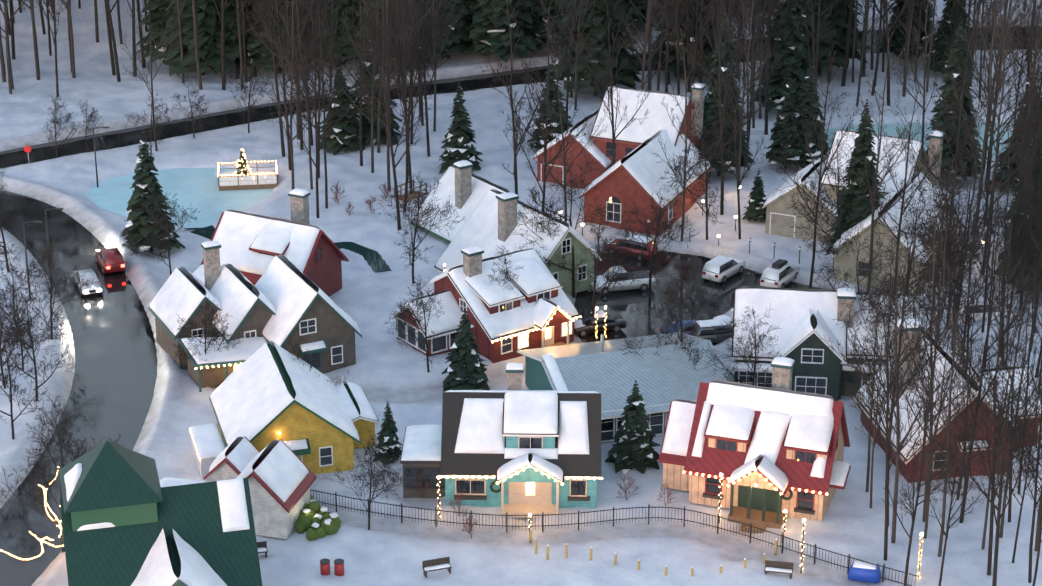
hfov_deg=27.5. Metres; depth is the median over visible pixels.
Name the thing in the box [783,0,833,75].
bare tree
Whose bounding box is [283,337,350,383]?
bare tree
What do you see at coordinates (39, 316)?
bare tree
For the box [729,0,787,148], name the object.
bare tree
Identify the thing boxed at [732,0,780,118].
bare tree
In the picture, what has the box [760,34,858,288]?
bare tree
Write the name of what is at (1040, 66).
bare tree
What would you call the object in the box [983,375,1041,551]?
bare tree
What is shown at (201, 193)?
pond ice
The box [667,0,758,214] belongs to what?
bare tree
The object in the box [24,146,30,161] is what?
stop sign
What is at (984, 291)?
bare tree
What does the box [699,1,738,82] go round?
forest tree
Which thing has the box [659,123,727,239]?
bare tree
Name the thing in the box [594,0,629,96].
bare tree
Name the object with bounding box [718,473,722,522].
light wrapped pole
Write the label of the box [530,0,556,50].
pine
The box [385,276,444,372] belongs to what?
bare tree
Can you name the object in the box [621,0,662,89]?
bare tree
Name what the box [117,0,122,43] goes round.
forest tree
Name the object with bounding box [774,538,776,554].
bollard
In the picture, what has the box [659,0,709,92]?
bare tree
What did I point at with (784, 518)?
light wrapped pole
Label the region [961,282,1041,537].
bare tree
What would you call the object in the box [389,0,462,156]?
bare tree
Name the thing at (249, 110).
bare tree
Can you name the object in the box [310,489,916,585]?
iron fence
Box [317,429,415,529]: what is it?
bare tree
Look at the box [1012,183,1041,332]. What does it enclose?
bare tree
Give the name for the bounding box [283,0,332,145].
bare tree
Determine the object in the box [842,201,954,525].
bare tree
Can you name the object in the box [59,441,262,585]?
green building roof
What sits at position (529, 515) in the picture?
light wrapped pole
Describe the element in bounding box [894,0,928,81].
bare tree
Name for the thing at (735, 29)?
bare tree
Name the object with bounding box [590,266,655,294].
white pickup car
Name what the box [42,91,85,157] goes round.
bare tree
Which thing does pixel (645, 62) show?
bare tree
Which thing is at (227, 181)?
pond deck
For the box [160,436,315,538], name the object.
house
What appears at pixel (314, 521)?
shrub bed
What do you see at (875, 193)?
bare tree
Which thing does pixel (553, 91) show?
spruce
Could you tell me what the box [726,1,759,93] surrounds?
forest tree
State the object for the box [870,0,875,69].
forest tree
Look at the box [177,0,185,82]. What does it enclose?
forest tree
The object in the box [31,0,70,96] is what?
forest tree
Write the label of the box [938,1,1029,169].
bare tree
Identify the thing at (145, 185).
spruce
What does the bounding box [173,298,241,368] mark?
bare tree
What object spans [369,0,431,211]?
bare tree
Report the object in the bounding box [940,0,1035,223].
bare tree
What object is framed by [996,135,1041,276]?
spruce
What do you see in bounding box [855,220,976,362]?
bare tree
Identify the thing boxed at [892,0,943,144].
bare tree
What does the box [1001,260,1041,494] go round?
bare tree
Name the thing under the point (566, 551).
bollard
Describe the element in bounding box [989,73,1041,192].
spruce
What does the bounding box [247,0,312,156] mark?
bare tree
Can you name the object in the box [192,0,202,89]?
forest tree
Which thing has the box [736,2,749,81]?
forest tree
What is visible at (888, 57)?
bare tree
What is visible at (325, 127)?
bare tree
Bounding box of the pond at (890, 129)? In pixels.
[824,123,1011,157]
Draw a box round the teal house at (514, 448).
[400,363,602,517]
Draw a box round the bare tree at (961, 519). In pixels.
[920,210,1041,522]
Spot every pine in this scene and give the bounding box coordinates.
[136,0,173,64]
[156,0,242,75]
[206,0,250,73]
[239,0,313,72]
[298,1,336,64]
[304,0,362,66]
[349,0,430,69]
[417,0,450,61]
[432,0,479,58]
[461,0,541,62]
[463,0,479,41]
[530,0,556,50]
[533,0,571,47]
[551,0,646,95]
[623,0,655,35]
[652,0,662,18]
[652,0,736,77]
[735,0,778,10]
[798,0,870,74]
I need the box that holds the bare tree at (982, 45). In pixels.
[967,0,1008,96]
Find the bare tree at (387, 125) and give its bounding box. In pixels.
[340,0,424,229]
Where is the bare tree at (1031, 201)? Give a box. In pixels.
[993,96,1041,350]
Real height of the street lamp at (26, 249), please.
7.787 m
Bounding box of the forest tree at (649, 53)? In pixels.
[628,0,651,90]
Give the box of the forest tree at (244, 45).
[241,0,248,82]
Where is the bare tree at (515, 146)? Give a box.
[478,0,545,199]
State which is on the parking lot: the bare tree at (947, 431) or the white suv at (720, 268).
the white suv at (720, 268)
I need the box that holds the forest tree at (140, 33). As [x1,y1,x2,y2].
[136,0,145,67]
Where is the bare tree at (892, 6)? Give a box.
[875,0,921,85]
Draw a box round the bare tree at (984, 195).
[920,106,1007,331]
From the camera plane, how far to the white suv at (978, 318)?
174.67 m
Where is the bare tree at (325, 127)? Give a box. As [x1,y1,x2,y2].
[270,0,348,208]
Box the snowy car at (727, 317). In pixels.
[713,308,732,323]
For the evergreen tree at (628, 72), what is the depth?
230.09 m
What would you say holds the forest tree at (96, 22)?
on the snow ground
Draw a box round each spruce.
[120,131,184,251]
[320,62,365,154]
[351,37,400,145]
[374,401,402,465]
[438,82,482,173]
[441,308,489,391]
[527,57,573,148]
[605,380,660,473]
[698,12,754,175]
[742,168,766,221]
[749,0,816,113]
[764,78,808,168]
[794,65,829,163]
[825,99,885,254]
[876,0,937,60]
[922,0,975,73]
[925,17,984,182]
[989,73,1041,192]
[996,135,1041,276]
[1005,172,1041,294]
[1006,91,1041,230]
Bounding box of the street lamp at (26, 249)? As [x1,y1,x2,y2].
[23,221,41,300]
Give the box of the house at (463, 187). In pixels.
[410,160,509,243]
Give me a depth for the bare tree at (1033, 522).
131.00 m
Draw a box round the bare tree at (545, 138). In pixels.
[506,0,590,210]
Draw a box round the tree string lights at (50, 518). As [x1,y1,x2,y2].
[1,467,63,559]
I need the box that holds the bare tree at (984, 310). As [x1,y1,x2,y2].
[951,130,1019,332]
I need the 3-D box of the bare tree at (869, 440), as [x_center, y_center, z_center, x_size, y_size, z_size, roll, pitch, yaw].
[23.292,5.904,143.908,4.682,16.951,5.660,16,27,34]
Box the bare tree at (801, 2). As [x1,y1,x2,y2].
[800,0,821,21]
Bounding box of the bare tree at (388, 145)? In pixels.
[339,0,445,190]
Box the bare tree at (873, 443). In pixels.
[839,319,894,508]
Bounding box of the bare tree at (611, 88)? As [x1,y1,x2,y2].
[573,0,653,164]
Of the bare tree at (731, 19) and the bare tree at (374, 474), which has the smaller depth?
the bare tree at (374, 474)
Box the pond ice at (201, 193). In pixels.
[84,167,278,227]
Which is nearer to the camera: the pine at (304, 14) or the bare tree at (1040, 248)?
the bare tree at (1040, 248)
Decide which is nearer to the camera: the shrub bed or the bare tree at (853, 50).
the shrub bed
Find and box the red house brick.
[533,83,711,234]
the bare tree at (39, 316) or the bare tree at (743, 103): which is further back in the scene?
the bare tree at (743, 103)
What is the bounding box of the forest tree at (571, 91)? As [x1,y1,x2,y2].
[525,0,579,97]
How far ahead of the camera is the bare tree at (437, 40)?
221.04 m
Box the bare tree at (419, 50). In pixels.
[375,0,445,181]
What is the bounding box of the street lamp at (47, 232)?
[45,208,62,286]
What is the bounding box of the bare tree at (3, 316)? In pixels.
[0,289,39,388]
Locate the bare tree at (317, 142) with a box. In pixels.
[284,0,360,217]
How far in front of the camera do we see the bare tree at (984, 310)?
168.89 m
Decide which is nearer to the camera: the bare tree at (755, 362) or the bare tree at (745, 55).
the bare tree at (755, 362)
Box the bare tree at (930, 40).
[901,0,937,91]
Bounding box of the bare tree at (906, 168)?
[849,65,949,291]
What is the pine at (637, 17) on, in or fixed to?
on the snow ground
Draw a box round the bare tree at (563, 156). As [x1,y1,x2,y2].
[528,25,606,221]
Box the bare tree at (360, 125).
[328,0,411,165]
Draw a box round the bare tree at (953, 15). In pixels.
[931,0,977,83]
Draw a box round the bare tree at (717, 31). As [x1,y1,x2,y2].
[681,0,735,59]
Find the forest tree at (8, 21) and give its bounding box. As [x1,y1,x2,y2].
[0,0,25,88]
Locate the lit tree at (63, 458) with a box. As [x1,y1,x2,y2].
[0,393,125,552]
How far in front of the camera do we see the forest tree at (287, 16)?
237.45 m
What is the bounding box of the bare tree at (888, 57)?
[873,0,921,105]
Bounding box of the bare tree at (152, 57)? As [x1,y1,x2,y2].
[120,0,180,150]
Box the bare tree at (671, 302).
[614,259,727,369]
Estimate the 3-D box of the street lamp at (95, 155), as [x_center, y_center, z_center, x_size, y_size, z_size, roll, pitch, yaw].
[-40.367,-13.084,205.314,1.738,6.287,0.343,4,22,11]
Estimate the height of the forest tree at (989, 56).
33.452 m
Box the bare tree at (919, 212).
[878,168,1001,326]
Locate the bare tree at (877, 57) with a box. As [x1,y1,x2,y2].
[869,0,895,95]
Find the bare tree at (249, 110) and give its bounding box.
[223,59,279,132]
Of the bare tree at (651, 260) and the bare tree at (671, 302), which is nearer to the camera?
the bare tree at (671, 302)
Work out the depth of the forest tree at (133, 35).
239.49 m
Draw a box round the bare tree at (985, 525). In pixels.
[953,317,1028,549]
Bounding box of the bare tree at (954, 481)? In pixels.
[923,398,990,585]
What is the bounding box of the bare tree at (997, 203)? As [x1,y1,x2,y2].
[949,171,1028,368]
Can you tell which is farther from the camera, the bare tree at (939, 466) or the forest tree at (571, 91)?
the forest tree at (571, 91)
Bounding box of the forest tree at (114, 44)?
[106,0,120,81]
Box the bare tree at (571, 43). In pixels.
[547,0,593,114]
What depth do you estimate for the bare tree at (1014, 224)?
163.52 m
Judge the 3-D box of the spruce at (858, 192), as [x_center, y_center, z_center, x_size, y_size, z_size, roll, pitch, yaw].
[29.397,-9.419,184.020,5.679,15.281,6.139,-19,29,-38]
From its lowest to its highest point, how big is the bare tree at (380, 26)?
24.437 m
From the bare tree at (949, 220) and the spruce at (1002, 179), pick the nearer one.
the bare tree at (949, 220)
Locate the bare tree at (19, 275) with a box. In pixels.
[0,246,42,324]
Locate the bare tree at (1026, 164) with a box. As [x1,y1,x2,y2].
[1000,10,1041,307]
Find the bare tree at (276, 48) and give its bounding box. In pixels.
[244,0,331,149]
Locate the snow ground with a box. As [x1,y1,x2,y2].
[0,0,1041,585]
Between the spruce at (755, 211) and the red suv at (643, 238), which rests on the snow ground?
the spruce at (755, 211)
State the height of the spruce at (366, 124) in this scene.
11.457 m
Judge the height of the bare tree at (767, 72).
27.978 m
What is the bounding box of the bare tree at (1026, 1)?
[1015,0,1041,47]
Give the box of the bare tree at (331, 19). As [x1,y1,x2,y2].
[275,0,347,103]
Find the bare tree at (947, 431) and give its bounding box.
[898,297,1001,556]
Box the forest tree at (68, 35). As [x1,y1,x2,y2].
[61,0,71,72]
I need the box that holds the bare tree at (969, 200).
[920,123,1009,353]
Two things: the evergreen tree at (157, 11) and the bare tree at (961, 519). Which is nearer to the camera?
the bare tree at (961, 519)
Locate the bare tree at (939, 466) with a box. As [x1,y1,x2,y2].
[925,417,991,498]
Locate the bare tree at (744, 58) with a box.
[743,0,759,83]
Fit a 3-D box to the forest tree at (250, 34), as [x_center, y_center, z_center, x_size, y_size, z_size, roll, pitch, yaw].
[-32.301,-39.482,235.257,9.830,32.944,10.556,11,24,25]
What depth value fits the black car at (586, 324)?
172.90 m
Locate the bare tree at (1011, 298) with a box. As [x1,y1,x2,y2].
[995,123,1040,327]
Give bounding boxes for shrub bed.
[295,494,340,540]
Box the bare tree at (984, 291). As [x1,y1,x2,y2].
[971,191,1030,366]
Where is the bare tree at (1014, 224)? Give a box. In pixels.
[984,118,1037,355]
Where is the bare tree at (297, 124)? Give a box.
[261,0,325,139]
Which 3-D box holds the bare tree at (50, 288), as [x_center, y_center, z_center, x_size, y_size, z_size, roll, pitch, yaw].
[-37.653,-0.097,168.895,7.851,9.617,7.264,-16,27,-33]
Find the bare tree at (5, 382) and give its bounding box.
[0,322,53,439]
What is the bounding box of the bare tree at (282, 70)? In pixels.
[228,0,318,169]
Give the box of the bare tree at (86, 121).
[77,99,103,151]
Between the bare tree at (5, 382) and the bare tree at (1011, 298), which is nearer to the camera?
the bare tree at (5, 382)
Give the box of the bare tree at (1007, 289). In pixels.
[985,217,1033,360]
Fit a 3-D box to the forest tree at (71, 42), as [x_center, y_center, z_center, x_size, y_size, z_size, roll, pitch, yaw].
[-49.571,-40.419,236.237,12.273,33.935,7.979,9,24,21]
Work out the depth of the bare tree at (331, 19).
214.39 m
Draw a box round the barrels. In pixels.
[320,558,343,575]
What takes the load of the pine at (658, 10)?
on the snow ground
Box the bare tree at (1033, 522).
[1006,338,1041,582]
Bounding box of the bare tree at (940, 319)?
[907,213,979,490]
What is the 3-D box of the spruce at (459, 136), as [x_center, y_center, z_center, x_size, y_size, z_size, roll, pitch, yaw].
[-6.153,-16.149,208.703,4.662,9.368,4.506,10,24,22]
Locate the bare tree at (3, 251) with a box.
[0,163,23,272]
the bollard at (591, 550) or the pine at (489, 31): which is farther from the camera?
the pine at (489, 31)
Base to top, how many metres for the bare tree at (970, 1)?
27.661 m
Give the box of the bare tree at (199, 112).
[171,75,217,138]
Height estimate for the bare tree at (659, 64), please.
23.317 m
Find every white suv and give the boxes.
[702,255,744,282]
[760,259,799,287]
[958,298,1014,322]
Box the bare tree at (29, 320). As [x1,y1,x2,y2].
[0,291,74,401]
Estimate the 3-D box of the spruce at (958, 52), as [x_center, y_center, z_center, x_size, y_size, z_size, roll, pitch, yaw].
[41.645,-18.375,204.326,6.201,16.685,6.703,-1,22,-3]
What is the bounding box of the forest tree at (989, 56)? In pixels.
[987,3,994,87]
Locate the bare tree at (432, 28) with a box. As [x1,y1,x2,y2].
[364,0,441,143]
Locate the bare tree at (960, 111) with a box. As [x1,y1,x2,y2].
[890,1,990,284]
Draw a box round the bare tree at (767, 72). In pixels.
[725,0,794,134]
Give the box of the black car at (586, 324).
[574,310,626,336]
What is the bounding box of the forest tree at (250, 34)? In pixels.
[245,0,256,76]
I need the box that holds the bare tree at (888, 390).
[844,247,939,560]
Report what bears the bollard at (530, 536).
on the snow ground
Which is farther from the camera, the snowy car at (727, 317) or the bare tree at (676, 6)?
the bare tree at (676, 6)
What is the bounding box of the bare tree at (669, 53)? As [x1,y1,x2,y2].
[661,1,681,83]
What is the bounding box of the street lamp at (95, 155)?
[93,126,108,187]
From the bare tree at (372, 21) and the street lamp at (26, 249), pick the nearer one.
the street lamp at (26, 249)
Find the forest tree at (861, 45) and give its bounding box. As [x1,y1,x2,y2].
[860,2,866,76]
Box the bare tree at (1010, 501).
[962,268,1041,521]
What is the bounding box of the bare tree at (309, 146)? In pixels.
[276,0,334,189]
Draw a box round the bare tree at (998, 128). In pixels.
[959,2,1040,274]
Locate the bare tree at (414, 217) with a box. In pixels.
[377,171,465,283]
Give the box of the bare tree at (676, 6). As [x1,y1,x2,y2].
[645,0,716,93]
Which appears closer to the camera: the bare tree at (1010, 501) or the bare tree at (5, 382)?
the bare tree at (1010, 501)
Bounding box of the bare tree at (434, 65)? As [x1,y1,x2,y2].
[414,0,471,131]
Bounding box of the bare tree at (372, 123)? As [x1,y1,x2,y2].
[325,0,396,172]
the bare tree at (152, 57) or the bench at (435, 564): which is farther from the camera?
the bare tree at (152, 57)
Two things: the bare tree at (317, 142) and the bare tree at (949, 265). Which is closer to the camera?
the bare tree at (949, 265)
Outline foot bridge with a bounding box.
[394,180,426,202]
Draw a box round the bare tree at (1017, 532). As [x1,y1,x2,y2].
[995,369,1041,562]
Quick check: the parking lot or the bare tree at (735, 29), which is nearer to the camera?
the parking lot
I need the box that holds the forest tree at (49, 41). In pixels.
[46,0,51,55]
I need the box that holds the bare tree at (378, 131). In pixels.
[351,0,420,152]
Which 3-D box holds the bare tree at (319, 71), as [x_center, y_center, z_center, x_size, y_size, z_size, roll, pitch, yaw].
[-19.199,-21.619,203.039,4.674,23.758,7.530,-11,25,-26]
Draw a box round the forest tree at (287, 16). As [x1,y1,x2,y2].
[285,1,290,80]
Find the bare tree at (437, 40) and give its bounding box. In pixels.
[381,0,450,125]
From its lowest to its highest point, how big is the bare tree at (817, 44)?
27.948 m
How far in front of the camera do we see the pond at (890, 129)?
223.40 m
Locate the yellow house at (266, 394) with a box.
[189,341,379,480]
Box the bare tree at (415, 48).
[372,0,448,116]
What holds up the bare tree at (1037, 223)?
on the snow ground
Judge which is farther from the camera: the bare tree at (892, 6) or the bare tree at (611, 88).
the bare tree at (892, 6)
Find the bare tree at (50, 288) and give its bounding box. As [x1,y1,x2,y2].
[0,234,100,339]
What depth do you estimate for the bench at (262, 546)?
138.09 m
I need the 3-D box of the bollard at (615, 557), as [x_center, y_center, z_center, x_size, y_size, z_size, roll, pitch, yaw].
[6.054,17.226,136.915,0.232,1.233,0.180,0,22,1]
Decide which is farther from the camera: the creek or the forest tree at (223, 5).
the forest tree at (223, 5)
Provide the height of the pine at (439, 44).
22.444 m
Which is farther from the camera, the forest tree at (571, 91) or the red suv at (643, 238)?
the forest tree at (571, 91)
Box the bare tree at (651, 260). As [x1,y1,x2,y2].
[619,187,700,298]
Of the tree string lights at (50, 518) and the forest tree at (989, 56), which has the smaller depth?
the tree string lights at (50, 518)
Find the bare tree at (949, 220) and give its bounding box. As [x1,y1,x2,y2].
[903,144,990,319]
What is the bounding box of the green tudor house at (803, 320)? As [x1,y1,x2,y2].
[731,286,913,400]
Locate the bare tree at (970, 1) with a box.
[967,0,971,30]
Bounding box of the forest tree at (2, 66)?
[0,25,5,81]
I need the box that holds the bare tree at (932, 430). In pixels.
[889,200,983,521]
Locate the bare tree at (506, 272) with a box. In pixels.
[488,245,522,309]
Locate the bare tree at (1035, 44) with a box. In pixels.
[985,0,1041,157]
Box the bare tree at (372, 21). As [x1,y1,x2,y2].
[362,0,441,193]
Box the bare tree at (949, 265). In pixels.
[916,209,974,311]
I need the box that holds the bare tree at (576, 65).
[540,0,596,110]
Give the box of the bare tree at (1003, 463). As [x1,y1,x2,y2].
[944,298,1041,585]
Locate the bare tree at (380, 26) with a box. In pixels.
[344,0,406,93]
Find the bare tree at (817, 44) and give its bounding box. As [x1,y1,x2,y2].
[803,0,840,85]
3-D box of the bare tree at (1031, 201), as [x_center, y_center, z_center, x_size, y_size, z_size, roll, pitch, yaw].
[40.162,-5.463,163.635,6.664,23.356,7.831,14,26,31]
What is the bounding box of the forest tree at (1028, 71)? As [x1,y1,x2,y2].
[1025,1,1041,90]
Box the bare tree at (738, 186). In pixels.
[705,42,763,238]
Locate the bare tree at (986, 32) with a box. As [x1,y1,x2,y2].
[982,1,1004,66]
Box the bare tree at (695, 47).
[659,0,723,100]
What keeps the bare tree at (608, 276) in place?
on the snow ground
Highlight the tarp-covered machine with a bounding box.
[848,560,880,582]
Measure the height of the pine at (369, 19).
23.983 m
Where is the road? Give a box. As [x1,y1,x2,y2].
[0,26,1041,585]
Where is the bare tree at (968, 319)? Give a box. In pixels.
[938,200,995,369]
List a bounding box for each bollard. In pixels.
[529,528,531,542]
[534,538,536,553]
[546,545,548,559]
[565,543,567,557]
[590,547,592,559]
[613,552,616,564]
[637,559,639,569]
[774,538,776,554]
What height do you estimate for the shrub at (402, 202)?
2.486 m
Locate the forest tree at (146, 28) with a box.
[144,0,147,30]
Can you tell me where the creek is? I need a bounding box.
[190,226,391,272]
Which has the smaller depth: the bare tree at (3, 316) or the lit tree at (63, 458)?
the lit tree at (63, 458)
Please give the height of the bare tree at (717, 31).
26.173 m
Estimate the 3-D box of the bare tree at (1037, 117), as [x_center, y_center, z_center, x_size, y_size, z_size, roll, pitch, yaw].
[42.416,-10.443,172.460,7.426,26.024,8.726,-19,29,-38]
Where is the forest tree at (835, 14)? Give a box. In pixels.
[827,0,837,82]
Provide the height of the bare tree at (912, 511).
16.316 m
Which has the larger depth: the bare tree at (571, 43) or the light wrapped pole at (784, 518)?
the bare tree at (571, 43)
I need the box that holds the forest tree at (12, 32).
[9,0,14,59]
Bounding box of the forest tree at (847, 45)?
[841,0,852,86]
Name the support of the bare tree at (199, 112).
on the snow ground
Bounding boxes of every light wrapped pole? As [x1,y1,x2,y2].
[437,476,439,518]
[528,514,530,531]
[595,307,597,340]
[604,306,606,340]
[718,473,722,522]
[783,510,786,531]
[800,519,805,573]
[917,532,922,577]
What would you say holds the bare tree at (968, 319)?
on the snow ground
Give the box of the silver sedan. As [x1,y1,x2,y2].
[72,268,102,295]
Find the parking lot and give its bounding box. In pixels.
[574,251,821,344]
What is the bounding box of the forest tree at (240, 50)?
[236,0,245,88]
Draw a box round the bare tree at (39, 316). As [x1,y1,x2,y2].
[0,278,69,370]
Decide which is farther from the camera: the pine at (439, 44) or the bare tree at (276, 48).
the pine at (439, 44)
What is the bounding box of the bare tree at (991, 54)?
[941,0,1041,229]
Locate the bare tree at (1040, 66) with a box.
[1033,9,1041,99]
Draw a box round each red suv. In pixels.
[95,247,125,273]
[604,234,656,260]
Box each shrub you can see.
[330,181,347,204]
[345,203,353,215]
[364,195,377,213]
[378,182,390,200]
[395,194,409,212]
[411,470,429,496]
[448,490,467,516]
[460,512,478,538]
[616,475,642,499]
[655,484,676,504]
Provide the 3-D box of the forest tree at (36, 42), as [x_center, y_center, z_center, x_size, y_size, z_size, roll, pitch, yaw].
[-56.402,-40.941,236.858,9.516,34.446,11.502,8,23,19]
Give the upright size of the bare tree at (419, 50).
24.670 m
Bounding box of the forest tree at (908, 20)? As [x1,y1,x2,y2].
[903,1,910,78]
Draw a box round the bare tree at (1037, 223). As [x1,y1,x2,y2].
[1004,167,1041,285]
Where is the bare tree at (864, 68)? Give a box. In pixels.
[862,0,869,76]
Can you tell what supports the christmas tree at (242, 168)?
on the pond deck
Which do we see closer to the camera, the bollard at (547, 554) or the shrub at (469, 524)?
the bollard at (547, 554)
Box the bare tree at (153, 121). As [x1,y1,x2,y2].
[123,92,176,155]
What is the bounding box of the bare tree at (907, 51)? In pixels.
[871,0,914,96]
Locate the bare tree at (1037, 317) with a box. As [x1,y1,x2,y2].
[1012,232,1041,401]
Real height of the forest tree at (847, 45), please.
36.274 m
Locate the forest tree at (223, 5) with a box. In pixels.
[214,0,226,89]
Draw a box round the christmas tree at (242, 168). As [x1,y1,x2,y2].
[235,148,249,176]
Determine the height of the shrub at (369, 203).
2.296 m
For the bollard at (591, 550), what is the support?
on the snow ground
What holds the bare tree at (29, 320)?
on the snow ground
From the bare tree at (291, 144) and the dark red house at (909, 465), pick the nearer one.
the dark red house at (909, 465)
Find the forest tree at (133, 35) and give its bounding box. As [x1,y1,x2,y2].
[127,0,136,76]
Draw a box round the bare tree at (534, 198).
[510,152,612,297]
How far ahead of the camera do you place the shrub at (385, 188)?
201.28 m
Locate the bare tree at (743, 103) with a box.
[717,0,774,184]
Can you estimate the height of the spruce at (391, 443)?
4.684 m
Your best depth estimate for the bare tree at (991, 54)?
189.81 m
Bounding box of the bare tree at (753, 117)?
[719,0,772,127]
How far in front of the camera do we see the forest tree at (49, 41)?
247.03 m
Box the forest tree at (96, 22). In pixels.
[94,0,98,42]
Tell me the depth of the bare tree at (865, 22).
227.97 m
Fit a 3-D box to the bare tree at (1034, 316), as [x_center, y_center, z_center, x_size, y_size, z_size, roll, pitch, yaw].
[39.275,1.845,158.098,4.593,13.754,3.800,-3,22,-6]
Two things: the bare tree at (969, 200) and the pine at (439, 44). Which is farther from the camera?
the pine at (439, 44)
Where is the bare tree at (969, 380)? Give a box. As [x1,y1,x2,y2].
[951,282,1017,499]
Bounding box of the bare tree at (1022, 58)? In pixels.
[993,0,1041,132]
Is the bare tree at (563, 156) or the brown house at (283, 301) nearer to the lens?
the brown house at (283, 301)
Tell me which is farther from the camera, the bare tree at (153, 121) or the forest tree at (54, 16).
the forest tree at (54, 16)
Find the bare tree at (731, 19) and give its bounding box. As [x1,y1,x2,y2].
[705,0,765,61]
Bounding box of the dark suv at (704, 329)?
[691,319,732,343]
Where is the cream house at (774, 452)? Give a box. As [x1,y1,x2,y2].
[659,357,850,532]
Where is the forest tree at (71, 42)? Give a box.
[63,0,75,77]
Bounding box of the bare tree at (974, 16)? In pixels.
[970,0,1018,90]
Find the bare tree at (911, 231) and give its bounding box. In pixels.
[876,177,970,294]
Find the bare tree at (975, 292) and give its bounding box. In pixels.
[929,170,1020,361]
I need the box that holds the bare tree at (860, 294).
[810,223,903,345]
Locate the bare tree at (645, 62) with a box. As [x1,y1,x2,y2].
[617,0,681,89]
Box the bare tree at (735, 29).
[691,0,761,73]
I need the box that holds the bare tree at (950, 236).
[920,160,982,348]
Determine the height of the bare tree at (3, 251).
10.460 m
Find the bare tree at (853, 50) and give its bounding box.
[852,0,857,82]
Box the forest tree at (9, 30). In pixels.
[7,6,10,34]
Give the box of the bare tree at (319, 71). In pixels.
[290,0,344,177]
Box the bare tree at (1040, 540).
[1010,434,1041,585]
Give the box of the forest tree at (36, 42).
[29,1,39,71]
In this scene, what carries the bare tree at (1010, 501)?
on the snow ground
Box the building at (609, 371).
[517,332,731,442]
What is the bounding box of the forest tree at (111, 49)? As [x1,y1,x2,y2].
[104,0,115,74]
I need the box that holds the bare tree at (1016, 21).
[962,0,1041,186]
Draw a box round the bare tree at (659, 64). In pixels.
[639,0,695,90]
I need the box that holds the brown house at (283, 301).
[149,241,361,391]
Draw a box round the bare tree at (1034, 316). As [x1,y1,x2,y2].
[1017,252,1041,394]
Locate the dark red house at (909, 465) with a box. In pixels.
[854,318,1041,482]
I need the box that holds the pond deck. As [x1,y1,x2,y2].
[218,161,277,190]
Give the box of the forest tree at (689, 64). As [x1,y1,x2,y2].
[686,0,690,91]
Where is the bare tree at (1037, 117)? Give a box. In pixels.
[1010,31,1041,180]
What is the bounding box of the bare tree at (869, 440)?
[824,268,911,492]
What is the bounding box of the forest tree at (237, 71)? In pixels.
[235,0,238,78]
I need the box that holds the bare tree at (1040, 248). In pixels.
[1007,226,1041,376]
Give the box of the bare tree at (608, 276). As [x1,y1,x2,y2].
[563,199,646,315]
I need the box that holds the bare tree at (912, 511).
[881,357,971,585]
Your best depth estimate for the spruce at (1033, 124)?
187.83 m
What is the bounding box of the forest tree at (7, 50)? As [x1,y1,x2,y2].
[0,0,11,93]
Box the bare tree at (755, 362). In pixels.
[689,303,780,386]
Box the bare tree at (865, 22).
[845,0,893,105]
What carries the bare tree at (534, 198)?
on the snow ground
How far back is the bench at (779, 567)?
135.65 m
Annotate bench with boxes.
[257,541,267,557]
[422,557,451,577]
[764,560,793,578]
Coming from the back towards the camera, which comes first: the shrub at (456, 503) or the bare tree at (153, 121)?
the bare tree at (153, 121)
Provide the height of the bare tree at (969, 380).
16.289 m
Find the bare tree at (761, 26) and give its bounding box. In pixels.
[723,0,789,140]
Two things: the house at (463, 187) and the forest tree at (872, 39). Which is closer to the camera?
the house at (463, 187)
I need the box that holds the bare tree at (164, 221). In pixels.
[122,189,196,274]
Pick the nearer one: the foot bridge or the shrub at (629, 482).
the shrub at (629, 482)
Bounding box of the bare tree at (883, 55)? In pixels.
[882,0,895,71]
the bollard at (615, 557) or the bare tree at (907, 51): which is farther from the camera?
the bare tree at (907, 51)
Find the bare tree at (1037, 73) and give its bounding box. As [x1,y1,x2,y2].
[1000,40,1041,211]
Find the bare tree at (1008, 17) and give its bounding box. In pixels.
[980,0,1040,55]
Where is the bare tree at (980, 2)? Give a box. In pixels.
[945,0,991,86]
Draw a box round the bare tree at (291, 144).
[259,0,322,189]
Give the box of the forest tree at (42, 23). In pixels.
[39,1,45,34]
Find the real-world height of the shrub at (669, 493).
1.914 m
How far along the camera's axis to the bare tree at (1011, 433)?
131.40 m
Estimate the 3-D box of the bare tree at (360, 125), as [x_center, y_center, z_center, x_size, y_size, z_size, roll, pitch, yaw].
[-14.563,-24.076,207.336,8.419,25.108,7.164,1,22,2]
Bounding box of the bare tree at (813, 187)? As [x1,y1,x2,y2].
[788,137,861,259]
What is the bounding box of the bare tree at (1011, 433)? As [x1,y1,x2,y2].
[964,239,1039,574]
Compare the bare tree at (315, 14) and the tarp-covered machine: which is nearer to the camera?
the tarp-covered machine
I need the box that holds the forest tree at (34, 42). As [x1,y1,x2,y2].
[7,0,39,79]
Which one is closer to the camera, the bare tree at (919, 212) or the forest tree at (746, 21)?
the bare tree at (919, 212)
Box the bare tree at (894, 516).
[866,218,956,542]
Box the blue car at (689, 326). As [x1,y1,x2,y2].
[660,317,696,334]
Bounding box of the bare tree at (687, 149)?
[651,20,732,241]
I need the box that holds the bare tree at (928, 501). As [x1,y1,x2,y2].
[906,314,966,538]
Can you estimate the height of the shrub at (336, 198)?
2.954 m
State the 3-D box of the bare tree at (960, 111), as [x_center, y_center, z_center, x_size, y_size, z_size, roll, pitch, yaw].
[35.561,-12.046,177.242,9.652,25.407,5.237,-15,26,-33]
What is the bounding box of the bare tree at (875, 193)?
[849,18,914,289]
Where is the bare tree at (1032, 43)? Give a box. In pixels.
[1027,2,1041,97]
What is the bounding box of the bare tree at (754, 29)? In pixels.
[734,0,778,115]
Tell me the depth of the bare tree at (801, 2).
226.66 m

